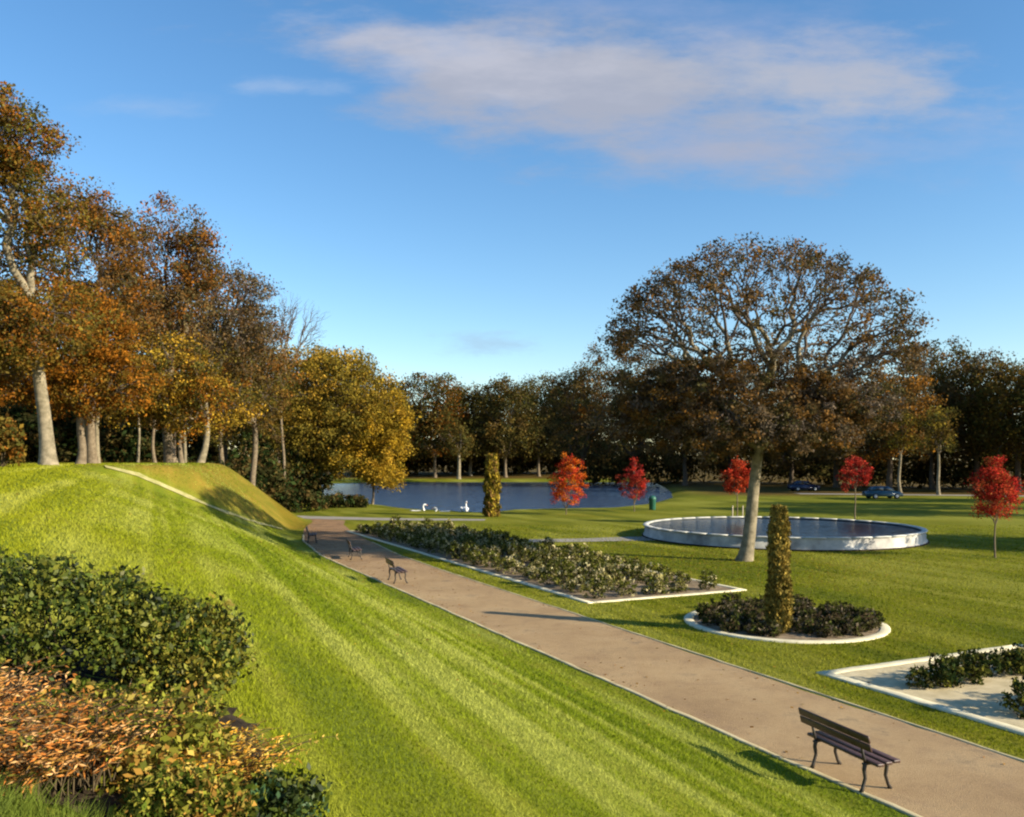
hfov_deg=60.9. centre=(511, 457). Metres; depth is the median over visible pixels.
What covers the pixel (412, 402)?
lakeside tree
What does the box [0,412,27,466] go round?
beech shrub
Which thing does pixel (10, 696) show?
bracken clump
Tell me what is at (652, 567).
rose bush
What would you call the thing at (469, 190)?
sky
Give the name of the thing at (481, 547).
rose bush
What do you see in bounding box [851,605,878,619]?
rose bush
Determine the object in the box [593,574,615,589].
rose bush
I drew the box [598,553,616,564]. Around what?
rose bush
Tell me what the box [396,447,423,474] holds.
thicket
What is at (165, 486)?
worn path
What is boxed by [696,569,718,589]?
rose bush
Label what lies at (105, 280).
beech tree
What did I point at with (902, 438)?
birch tree
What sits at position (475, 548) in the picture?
rose bush
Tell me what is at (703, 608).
rose bush
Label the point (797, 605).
rose bush
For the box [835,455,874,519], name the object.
young maple
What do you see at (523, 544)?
rose bush
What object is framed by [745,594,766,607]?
rose bush
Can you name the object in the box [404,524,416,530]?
rose bush
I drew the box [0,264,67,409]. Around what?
woodland tree
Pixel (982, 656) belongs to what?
rose bush
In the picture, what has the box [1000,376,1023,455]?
woodland tree
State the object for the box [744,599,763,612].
rose bush
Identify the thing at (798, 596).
rose bush
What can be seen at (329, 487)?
evergreen shrub
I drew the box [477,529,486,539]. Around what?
rose bush
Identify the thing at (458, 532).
rose bush
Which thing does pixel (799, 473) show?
thicket
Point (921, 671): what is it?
rose bush
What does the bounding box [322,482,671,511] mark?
lake
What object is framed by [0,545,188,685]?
evergreen shrub
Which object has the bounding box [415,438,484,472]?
thicket
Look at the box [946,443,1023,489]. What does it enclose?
thicket
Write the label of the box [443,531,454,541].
rose bush
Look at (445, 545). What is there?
rose bush
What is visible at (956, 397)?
woodland tree
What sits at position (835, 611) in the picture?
rose bush
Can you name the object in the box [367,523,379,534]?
rose bush
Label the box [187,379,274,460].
woodland tree
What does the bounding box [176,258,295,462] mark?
tree
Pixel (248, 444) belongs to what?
thicket
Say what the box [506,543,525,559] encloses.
rose bush
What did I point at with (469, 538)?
rose bush
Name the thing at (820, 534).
round basin
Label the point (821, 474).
thicket
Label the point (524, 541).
rose bush
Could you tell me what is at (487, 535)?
rose bush
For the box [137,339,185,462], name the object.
young tree
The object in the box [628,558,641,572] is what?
rose bush
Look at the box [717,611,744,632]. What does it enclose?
rose bush
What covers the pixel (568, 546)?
rose bush
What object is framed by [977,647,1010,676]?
rose bush
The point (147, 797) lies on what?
leafy plant
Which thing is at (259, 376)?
oak tree
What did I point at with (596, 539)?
path
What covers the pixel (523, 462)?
thicket
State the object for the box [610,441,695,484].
thicket
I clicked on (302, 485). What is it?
evergreen shrub
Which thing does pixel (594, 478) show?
thicket
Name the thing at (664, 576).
rose bush
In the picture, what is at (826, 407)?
domed tree
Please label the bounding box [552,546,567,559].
rose bush
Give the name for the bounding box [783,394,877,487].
woodland tree
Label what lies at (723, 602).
rose bush
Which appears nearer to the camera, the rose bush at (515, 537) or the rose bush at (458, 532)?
the rose bush at (515, 537)
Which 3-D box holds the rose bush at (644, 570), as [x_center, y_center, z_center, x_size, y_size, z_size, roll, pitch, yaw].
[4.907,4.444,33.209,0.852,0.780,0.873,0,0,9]
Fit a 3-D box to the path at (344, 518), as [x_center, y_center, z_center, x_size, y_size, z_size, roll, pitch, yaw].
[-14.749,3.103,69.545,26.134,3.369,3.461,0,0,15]
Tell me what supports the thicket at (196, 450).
on the ground at (914, 505)
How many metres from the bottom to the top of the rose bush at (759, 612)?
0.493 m
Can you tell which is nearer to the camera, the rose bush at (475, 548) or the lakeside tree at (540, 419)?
the rose bush at (475, 548)
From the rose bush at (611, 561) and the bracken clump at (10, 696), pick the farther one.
the rose bush at (611, 561)
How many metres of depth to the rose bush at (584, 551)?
39.45 m
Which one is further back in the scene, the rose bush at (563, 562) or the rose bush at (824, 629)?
the rose bush at (563, 562)
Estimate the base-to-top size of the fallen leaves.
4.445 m
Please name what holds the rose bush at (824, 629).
on the planting bed at (692, 619)
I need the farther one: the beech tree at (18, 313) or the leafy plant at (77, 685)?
the beech tree at (18, 313)
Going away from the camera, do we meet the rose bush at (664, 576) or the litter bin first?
the rose bush at (664, 576)
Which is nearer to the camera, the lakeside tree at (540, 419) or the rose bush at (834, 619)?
the rose bush at (834, 619)
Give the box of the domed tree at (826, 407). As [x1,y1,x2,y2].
[589,231,938,561]
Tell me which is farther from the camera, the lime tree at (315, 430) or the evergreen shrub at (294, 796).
the lime tree at (315, 430)
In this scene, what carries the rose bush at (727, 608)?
on the planting bed at (692, 619)
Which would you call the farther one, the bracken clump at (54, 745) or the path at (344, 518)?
the path at (344, 518)
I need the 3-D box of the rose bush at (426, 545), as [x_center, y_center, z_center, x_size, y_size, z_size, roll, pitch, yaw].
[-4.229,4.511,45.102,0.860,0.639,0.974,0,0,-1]
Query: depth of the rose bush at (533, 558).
38.50 m
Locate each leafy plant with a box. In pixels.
[25,675,152,741]
[72,670,237,797]
[102,757,264,816]
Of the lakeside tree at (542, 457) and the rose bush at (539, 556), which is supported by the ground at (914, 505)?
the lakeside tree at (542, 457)
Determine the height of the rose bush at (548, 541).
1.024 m
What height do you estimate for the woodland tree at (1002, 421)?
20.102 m
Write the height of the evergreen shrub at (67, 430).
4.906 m
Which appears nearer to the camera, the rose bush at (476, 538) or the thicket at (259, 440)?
the rose bush at (476, 538)
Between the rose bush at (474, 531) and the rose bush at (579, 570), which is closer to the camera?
the rose bush at (579, 570)
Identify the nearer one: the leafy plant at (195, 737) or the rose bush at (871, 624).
the leafy plant at (195, 737)
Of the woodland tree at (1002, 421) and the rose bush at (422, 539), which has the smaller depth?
the rose bush at (422, 539)
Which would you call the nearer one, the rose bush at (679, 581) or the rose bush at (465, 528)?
the rose bush at (679, 581)
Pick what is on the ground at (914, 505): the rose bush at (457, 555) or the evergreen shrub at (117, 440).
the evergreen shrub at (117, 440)
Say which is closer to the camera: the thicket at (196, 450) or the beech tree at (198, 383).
the beech tree at (198, 383)
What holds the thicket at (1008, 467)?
on the ground at (914, 505)
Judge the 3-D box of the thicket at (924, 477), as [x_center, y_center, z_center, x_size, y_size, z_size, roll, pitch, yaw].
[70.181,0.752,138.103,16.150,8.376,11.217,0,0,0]
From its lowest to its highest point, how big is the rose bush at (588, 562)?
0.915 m
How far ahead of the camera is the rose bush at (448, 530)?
51.31 m
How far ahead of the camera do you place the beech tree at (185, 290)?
61.19 m
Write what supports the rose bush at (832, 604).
on the planting bed at (692, 619)
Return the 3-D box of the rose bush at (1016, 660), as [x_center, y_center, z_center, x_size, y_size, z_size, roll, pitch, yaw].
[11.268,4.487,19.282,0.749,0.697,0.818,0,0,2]
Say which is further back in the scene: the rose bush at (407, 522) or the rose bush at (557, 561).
the rose bush at (407, 522)
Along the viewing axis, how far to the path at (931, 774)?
17.32 m
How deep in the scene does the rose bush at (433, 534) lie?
47.35 m
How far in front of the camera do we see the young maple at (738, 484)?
62.58 m
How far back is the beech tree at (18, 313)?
43.39 m
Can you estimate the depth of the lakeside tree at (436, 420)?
201.34 m
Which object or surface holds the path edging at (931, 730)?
on the ground at (914, 505)
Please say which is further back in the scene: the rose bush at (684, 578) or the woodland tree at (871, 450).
the woodland tree at (871, 450)
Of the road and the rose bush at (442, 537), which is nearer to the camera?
the rose bush at (442, 537)
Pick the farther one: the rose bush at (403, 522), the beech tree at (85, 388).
the rose bush at (403, 522)
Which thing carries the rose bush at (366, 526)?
on the planting bed at (614, 596)
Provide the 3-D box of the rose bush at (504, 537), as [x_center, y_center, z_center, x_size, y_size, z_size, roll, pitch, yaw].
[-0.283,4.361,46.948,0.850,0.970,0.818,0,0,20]
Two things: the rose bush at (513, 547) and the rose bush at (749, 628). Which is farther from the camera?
the rose bush at (513, 547)
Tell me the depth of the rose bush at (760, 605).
26.13 m
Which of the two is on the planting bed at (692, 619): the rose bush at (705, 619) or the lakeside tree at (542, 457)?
the rose bush at (705, 619)
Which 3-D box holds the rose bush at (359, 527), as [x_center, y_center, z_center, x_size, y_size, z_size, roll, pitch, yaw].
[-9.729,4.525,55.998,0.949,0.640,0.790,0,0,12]
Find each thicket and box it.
[1,377,71,461]
[71,409,182,457]
[126,415,230,462]
[186,402,275,475]
[230,423,297,450]
[396,442,445,473]
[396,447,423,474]
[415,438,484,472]
[442,449,520,473]
[479,446,546,473]
[509,443,579,472]
[540,442,617,473]
[553,446,642,484]
[586,438,652,472]
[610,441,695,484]
[665,451,739,481]
[714,449,788,482]
[762,450,841,483]
[802,459,896,485]
[849,440,957,487]
[910,448,1002,488]
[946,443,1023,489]
[979,454,1023,488]
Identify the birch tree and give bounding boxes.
[878,409,922,492]
[911,405,963,494]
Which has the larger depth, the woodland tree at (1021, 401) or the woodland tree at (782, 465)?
the woodland tree at (782, 465)
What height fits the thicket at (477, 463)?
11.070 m
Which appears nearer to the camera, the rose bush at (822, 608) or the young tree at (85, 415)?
the rose bush at (822, 608)
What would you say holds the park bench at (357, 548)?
on the path at (931, 774)
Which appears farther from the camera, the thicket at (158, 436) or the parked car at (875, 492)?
the thicket at (158, 436)
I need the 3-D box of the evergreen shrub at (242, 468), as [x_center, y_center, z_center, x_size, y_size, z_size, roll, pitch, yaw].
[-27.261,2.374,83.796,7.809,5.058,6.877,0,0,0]
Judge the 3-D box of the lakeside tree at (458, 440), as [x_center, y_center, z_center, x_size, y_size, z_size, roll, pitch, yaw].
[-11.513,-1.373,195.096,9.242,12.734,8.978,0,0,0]
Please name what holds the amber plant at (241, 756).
on the soil
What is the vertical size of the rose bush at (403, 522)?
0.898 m
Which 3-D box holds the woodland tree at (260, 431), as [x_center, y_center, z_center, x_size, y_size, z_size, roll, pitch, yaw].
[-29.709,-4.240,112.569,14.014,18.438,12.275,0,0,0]
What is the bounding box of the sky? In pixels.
[0,0,1023,459]
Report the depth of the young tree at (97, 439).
55.94 m
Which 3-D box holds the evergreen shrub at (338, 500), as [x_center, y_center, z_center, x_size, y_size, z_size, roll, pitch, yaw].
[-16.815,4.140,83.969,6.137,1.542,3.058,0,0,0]
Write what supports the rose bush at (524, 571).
on the planting bed at (614, 596)
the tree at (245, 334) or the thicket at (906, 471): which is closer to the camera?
the tree at (245, 334)
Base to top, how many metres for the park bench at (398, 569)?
0.900 m
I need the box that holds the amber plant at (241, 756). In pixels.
[120,714,338,803]
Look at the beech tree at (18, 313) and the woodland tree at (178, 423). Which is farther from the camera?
the woodland tree at (178, 423)
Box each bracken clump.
[0,652,76,723]
[0,679,207,802]
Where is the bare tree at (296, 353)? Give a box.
[270,296,330,477]
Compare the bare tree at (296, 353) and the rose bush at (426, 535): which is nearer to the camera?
the rose bush at (426, 535)
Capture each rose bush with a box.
[355,523,365,531]
[360,524,370,533]
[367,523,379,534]
[371,524,383,536]
[381,529,393,538]
[382,522,395,533]
[388,527,400,541]
[389,514,401,528]
[394,520,406,530]
[395,533,407,542]
[401,532,415,544]
[404,519,414,530]
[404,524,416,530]
[406,535,417,546]
[410,536,431,547]
[412,524,430,537]
[420,533,432,542]
[421,517,436,525]
[422,540,436,549]
[427,536,449,552]
[429,532,440,539]
[430,525,441,529]
[435,535,446,546]
[438,540,450,554]
[441,518,455,529]
[442,526,452,536]
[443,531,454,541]
[445,540,466,555]
[451,527,467,538]
[451,541,471,559]
[455,535,466,544]
[457,525,470,534]
[460,533,475,542]
[460,539,481,562]
[470,528,479,533]
[470,534,482,542]
[470,552,487,565]
[476,544,490,558]
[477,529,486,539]
[477,539,495,548]
[480,544,502,559]
[482,527,494,537]
[482,548,499,567]
[485,533,502,548]
[490,556,512,571]
[491,530,507,542]
[497,539,509,550]
[498,530,512,541]
[498,542,509,556]
[502,554,521,564]
[502,558,524,574]
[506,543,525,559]
[509,535,519,542]
[512,539,532,554]
[516,548,535,562]
[517,563,536,577]
[518,537,530,548]
[527,567,541,580]
[528,543,545,555]
[530,550,546,562]
[530,560,544,571]
[534,535,555,548]
[536,544,559,567]
[537,560,558,584]
[551,556,569,568]
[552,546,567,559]
[553,556,575,578]
[554,565,577,589]
[560,542,575,558]
[564,549,579,562]
[564,574,587,592]
[567,558,581,573]
[570,566,587,580]
[571,543,590,560]
[576,556,596,577]
[580,553,594,569]
[581,561,606,587]
[583,578,607,598]
[589,549,604,561]
[591,555,609,567]
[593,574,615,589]
[595,560,616,580]
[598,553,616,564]
[606,558,617,573]
[607,567,624,584]
[610,553,630,567]
[613,579,637,596]
[619,557,640,579]
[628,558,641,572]
[630,564,650,582]
[633,562,656,577]
[640,573,669,593]
[652,574,670,587]
[654,564,674,579]
[668,577,689,592]
[673,569,691,585]
[695,598,724,618]
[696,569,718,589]
[697,610,725,625]
[717,598,733,607]
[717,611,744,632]
[718,604,742,613]
[720,591,751,607]
[725,603,742,611]
[739,605,758,616]
[739,610,767,629]
[741,619,768,633]
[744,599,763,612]
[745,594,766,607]
[751,619,783,637]
[753,600,764,611]
[754,609,765,624]
[791,599,807,616]
[791,615,819,634]
[792,594,815,605]
[793,597,815,609]
[796,605,824,627]
[811,620,843,637]
[813,603,835,617]
[818,607,850,624]
[819,600,841,608]
[820,614,842,625]
[825,601,859,617]
[837,615,866,636]
[848,608,885,625]
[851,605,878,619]
[852,611,880,631]
[904,664,936,688]
[925,649,958,687]
[934,653,969,687]
[956,647,989,684]
[960,648,991,678]
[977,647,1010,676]
[997,677,1023,719]
[1000,646,1023,675]
[1005,645,1023,673]
[1011,641,1021,650]
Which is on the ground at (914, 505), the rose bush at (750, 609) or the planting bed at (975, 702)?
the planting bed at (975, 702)
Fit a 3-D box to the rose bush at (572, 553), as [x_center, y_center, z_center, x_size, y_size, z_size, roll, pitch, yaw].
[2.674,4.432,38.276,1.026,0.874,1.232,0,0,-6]
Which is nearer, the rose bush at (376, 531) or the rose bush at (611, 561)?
the rose bush at (611, 561)
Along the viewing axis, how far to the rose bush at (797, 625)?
23.63 m
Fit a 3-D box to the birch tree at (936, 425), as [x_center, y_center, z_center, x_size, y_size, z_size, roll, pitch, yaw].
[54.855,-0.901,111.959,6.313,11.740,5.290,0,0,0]
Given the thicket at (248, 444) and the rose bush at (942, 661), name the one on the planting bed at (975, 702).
the rose bush at (942, 661)
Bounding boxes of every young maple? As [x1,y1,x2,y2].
[547,451,588,513]
[615,457,648,510]
[720,455,750,515]
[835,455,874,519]
[963,455,1023,557]
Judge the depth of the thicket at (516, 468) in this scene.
220.06 m
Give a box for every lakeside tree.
[378,380,430,467]
[396,371,477,477]
[432,381,504,475]
[440,424,477,478]
[454,373,541,476]
[502,372,587,475]
[529,389,598,467]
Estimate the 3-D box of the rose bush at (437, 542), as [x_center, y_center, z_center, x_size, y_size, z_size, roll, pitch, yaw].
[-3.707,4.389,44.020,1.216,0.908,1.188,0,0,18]
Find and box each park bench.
[306,526,316,542]
[346,539,361,559]
[385,557,407,583]
[798,707,900,792]
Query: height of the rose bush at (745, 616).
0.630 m
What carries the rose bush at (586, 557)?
on the planting bed at (614, 596)
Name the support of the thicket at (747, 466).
on the ground at (914, 505)
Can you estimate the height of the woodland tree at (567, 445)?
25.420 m
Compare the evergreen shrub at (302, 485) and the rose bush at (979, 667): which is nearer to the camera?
the rose bush at (979, 667)
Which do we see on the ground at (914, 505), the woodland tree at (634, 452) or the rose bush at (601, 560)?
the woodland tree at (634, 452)
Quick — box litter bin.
[648,496,655,509]
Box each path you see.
[105,465,281,528]
[298,516,484,520]
[303,519,1023,816]
[529,536,651,541]
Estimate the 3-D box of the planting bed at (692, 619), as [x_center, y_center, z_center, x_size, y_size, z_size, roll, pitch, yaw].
[7.900,4.785,25.300,5.700,0.090,5.700,0,0,0]
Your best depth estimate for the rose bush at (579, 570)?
33.28 m
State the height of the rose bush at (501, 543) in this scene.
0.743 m
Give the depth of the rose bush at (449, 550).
41.67 m
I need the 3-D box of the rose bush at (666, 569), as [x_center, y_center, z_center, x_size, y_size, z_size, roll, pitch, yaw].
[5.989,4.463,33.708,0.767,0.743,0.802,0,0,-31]
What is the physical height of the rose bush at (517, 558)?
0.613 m
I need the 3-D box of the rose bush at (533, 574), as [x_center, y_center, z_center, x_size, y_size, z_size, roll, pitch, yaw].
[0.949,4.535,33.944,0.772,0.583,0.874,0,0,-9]
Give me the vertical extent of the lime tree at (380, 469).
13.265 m
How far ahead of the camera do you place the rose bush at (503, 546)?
41.82 m
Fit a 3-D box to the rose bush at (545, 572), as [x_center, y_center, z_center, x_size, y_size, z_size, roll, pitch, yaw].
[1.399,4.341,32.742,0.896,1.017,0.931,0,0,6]
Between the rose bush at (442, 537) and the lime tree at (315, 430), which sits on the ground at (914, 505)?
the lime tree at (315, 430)
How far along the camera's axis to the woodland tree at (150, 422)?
92.56 m
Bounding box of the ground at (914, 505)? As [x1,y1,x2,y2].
[0,459,1023,816]
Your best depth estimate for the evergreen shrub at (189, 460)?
83.30 m
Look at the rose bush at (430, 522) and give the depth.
57.85 m
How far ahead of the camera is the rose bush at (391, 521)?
56.92 m
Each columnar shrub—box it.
[482,452,501,516]
[762,503,794,633]
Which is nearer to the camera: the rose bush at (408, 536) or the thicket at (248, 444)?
the rose bush at (408, 536)
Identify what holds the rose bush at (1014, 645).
on the planting bed at (975, 702)
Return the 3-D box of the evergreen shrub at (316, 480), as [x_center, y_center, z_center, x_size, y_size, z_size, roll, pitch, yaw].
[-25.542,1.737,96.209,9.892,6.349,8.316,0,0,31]
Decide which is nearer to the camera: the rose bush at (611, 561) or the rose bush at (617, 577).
the rose bush at (617, 577)
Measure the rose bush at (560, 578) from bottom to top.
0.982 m
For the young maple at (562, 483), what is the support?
on the ground at (914, 505)
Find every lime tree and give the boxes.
[259,339,413,484]
[321,387,421,503]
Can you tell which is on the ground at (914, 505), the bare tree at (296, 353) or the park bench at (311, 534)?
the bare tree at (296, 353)
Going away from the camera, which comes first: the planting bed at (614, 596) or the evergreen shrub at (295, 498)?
the planting bed at (614, 596)
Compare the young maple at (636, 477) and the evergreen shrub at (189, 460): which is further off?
the evergreen shrub at (189, 460)
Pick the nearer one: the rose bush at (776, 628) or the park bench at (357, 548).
the rose bush at (776, 628)
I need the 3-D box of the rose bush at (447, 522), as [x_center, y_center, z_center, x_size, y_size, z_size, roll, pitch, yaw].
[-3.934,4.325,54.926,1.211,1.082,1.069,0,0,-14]
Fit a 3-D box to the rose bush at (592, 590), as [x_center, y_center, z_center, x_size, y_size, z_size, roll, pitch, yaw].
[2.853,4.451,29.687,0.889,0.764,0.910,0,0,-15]
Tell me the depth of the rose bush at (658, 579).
30.42 m
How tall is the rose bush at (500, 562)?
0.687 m
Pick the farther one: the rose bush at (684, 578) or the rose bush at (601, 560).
the rose bush at (601, 560)
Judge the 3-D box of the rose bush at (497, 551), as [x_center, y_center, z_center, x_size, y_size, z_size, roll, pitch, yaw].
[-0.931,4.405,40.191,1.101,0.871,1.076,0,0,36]
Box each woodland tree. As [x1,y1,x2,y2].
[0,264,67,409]
[23,316,108,425]
[97,292,159,431]
[137,321,238,452]
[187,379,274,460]
[235,356,310,462]
[290,346,349,420]
[535,360,627,484]
[551,335,684,486]
[635,400,746,485]
[715,382,783,481]
[748,376,830,485]
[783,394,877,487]
[818,363,948,489]
[884,335,981,488]
[922,346,1023,489]
[957,350,1023,491]
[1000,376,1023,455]
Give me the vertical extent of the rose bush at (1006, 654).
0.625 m
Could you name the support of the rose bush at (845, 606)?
on the planting bed at (692, 619)
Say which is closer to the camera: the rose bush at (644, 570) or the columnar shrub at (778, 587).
the columnar shrub at (778, 587)
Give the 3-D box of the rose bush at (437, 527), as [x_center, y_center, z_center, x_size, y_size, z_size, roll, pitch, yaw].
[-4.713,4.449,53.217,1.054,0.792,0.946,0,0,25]
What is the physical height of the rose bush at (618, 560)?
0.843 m
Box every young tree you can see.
[60,354,130,438]
[66,356,138,462]
[117,340,184,462]
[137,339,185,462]
[168,349,217,462]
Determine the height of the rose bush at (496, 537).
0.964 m
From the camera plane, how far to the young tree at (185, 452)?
71.85 m
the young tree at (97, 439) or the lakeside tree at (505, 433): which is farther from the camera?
the lakeside tree at (505, 433)
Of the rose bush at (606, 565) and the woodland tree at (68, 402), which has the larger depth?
the woodland tree at (68, 402)
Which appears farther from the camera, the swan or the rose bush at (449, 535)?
the swan
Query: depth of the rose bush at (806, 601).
26.50 m
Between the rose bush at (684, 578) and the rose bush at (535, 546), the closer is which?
the rose bush at (684, 578)
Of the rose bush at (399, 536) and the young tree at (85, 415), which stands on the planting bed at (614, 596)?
the rose bush at (399, 536)
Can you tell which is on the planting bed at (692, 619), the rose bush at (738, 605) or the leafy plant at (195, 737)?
the rose bush at (738, 605)
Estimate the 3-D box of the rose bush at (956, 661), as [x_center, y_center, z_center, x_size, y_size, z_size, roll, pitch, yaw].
[9.248,4.478,18.349,0.754,0.708,0.672,0,0,9]
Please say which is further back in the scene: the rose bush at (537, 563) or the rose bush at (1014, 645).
the rose bush at (537, 563)
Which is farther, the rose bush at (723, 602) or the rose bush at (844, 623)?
the rose bush at (723, 602)
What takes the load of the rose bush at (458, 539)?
on the planting bed at (614, 596)
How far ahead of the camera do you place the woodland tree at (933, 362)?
130.05 m
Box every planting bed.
[346,528,746,603]
[684,610,890,643]
[816,644,1023,735]
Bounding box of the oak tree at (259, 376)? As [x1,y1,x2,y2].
[186,321,305,485]
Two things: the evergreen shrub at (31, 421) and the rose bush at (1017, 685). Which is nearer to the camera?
the rose bush at (1017, 685)
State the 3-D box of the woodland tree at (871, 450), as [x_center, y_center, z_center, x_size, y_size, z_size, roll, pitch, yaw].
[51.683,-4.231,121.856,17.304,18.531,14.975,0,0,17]
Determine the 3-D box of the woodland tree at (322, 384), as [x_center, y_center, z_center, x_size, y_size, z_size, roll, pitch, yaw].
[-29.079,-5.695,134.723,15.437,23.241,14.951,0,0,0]
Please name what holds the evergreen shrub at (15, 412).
on the ground at (914, 505)
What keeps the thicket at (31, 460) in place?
on the ground at (914, 505)
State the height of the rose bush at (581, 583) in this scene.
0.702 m
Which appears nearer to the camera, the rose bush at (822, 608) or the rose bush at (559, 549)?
the rose bush at (822, 608)
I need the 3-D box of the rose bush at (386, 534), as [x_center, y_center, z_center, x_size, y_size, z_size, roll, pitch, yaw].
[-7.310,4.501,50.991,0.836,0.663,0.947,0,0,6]
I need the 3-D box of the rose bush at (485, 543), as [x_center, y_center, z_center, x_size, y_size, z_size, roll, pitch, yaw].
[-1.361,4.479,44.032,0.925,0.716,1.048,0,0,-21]
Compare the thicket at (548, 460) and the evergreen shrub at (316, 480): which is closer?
the evergreen shrub at (316, 480)
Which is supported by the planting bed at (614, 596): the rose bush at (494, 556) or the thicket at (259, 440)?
the rose bush at (494, 556)
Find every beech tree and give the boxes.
[0,81,123,464]
[0,172,168,463]
[0,278,173,463]
[91,190,239,462]
[100,327,272,462]
[126,259,309,465]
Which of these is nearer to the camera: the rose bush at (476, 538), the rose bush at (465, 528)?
the rose bush at (476, 538)
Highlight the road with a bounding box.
[797,493,1022,495]
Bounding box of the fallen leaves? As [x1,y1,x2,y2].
[4,462,1004,763]
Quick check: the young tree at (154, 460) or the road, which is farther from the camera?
the road
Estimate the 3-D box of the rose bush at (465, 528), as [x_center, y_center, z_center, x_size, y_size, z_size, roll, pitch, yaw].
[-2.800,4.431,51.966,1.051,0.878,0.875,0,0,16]
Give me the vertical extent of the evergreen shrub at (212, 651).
0.941 m
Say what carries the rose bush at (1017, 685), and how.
on the planting bed at (975, 702)
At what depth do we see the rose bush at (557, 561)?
36.51 m
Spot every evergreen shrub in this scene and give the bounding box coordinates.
[0,392,71,462]
[0,405,37,454]
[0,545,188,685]
[25,405,100,461]
[58,415,136,461]
[88,582,258,708]
[99,424,162,461]
[187,456,218,463]
[207,457,267,491]
[224,762,333,816]
[228,445,300,499]
[260,445,331,494]
[265,452,342,493]
[269,474,322,499]
[275,487,330,512]
[309,493,368,507]
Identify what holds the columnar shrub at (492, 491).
on the ground at (914, 505)
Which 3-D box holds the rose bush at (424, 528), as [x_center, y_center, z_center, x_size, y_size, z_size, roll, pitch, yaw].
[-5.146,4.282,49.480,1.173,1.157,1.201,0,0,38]
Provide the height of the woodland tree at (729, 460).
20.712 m
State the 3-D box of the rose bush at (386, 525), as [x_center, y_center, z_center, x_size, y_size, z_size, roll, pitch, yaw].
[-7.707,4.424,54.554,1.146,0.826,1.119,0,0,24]
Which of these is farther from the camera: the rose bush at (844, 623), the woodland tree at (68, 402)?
the woodland tree at (68, 402)
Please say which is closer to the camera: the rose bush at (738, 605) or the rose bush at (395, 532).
the rose bush at (738, 605)
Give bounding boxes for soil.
[0,635,268,816]
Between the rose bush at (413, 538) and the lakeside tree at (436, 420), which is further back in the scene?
the lakeside tree at (436, 420)
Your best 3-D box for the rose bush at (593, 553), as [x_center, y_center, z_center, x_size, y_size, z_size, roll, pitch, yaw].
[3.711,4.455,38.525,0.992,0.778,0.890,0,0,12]
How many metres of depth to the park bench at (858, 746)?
12.79 m
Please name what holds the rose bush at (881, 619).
on the planting bed at (692, 619)
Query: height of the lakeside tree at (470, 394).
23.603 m
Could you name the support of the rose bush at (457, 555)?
on the planting bed at (614, 596)
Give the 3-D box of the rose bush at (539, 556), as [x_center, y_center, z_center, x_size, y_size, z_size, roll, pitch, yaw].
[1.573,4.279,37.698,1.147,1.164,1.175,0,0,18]
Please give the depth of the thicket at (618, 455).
216.72 m
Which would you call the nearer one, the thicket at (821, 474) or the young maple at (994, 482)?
the young maple at (994, 482)
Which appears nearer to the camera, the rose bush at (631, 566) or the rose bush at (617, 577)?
the rose bush at (617, 577)
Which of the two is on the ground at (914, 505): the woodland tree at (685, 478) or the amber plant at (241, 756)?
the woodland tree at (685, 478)
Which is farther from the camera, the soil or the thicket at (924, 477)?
the thicket at (924, 477)
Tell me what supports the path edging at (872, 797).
on the ground at (914, 505)
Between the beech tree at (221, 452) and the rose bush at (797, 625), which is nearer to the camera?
the rose bush at (797, 625)
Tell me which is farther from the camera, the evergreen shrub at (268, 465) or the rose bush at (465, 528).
the evergreen shrub at (268, 465)
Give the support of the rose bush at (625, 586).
on the planting bed at (614, 596)
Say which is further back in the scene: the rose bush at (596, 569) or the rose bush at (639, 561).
the rose bush at (639, 561)
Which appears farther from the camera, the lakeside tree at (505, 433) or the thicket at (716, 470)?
the lakeside tree at (505, 433)
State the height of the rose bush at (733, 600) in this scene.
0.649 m
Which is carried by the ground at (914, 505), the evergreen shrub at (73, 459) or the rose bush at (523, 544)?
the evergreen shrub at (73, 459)
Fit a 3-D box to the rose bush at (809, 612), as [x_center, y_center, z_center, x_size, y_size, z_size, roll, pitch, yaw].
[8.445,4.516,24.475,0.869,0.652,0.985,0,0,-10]
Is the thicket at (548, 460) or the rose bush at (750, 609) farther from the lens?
the thicket at (548, 460)
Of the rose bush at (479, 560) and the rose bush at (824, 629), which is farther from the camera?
the rose bush at (479, 560)
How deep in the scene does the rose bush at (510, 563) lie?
35.65 m
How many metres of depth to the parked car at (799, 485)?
124.74 m
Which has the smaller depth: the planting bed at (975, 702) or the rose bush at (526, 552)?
the planting bed at (975, 702)
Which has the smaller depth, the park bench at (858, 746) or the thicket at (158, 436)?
the park bench at (858, 746)
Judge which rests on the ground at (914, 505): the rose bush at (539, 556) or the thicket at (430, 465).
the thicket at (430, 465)
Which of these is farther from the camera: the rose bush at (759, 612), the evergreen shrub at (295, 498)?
the evergreen shrub at (295, 498)
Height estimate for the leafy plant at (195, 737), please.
0.646 m
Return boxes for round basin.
[642,516,928,550]
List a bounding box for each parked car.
[787,481,819,490]
[862,486,902,498]
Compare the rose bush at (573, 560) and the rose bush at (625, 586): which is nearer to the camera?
the rose bush at (625, 586)
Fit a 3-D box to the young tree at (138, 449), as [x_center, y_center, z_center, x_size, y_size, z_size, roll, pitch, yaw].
[-26.940,-4.280,64.325,5.787,9.664,6.013,0,0,-35]
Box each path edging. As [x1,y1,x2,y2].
[302,534,921,816]
[372,542,1023,761]
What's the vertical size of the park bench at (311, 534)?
0.900 m

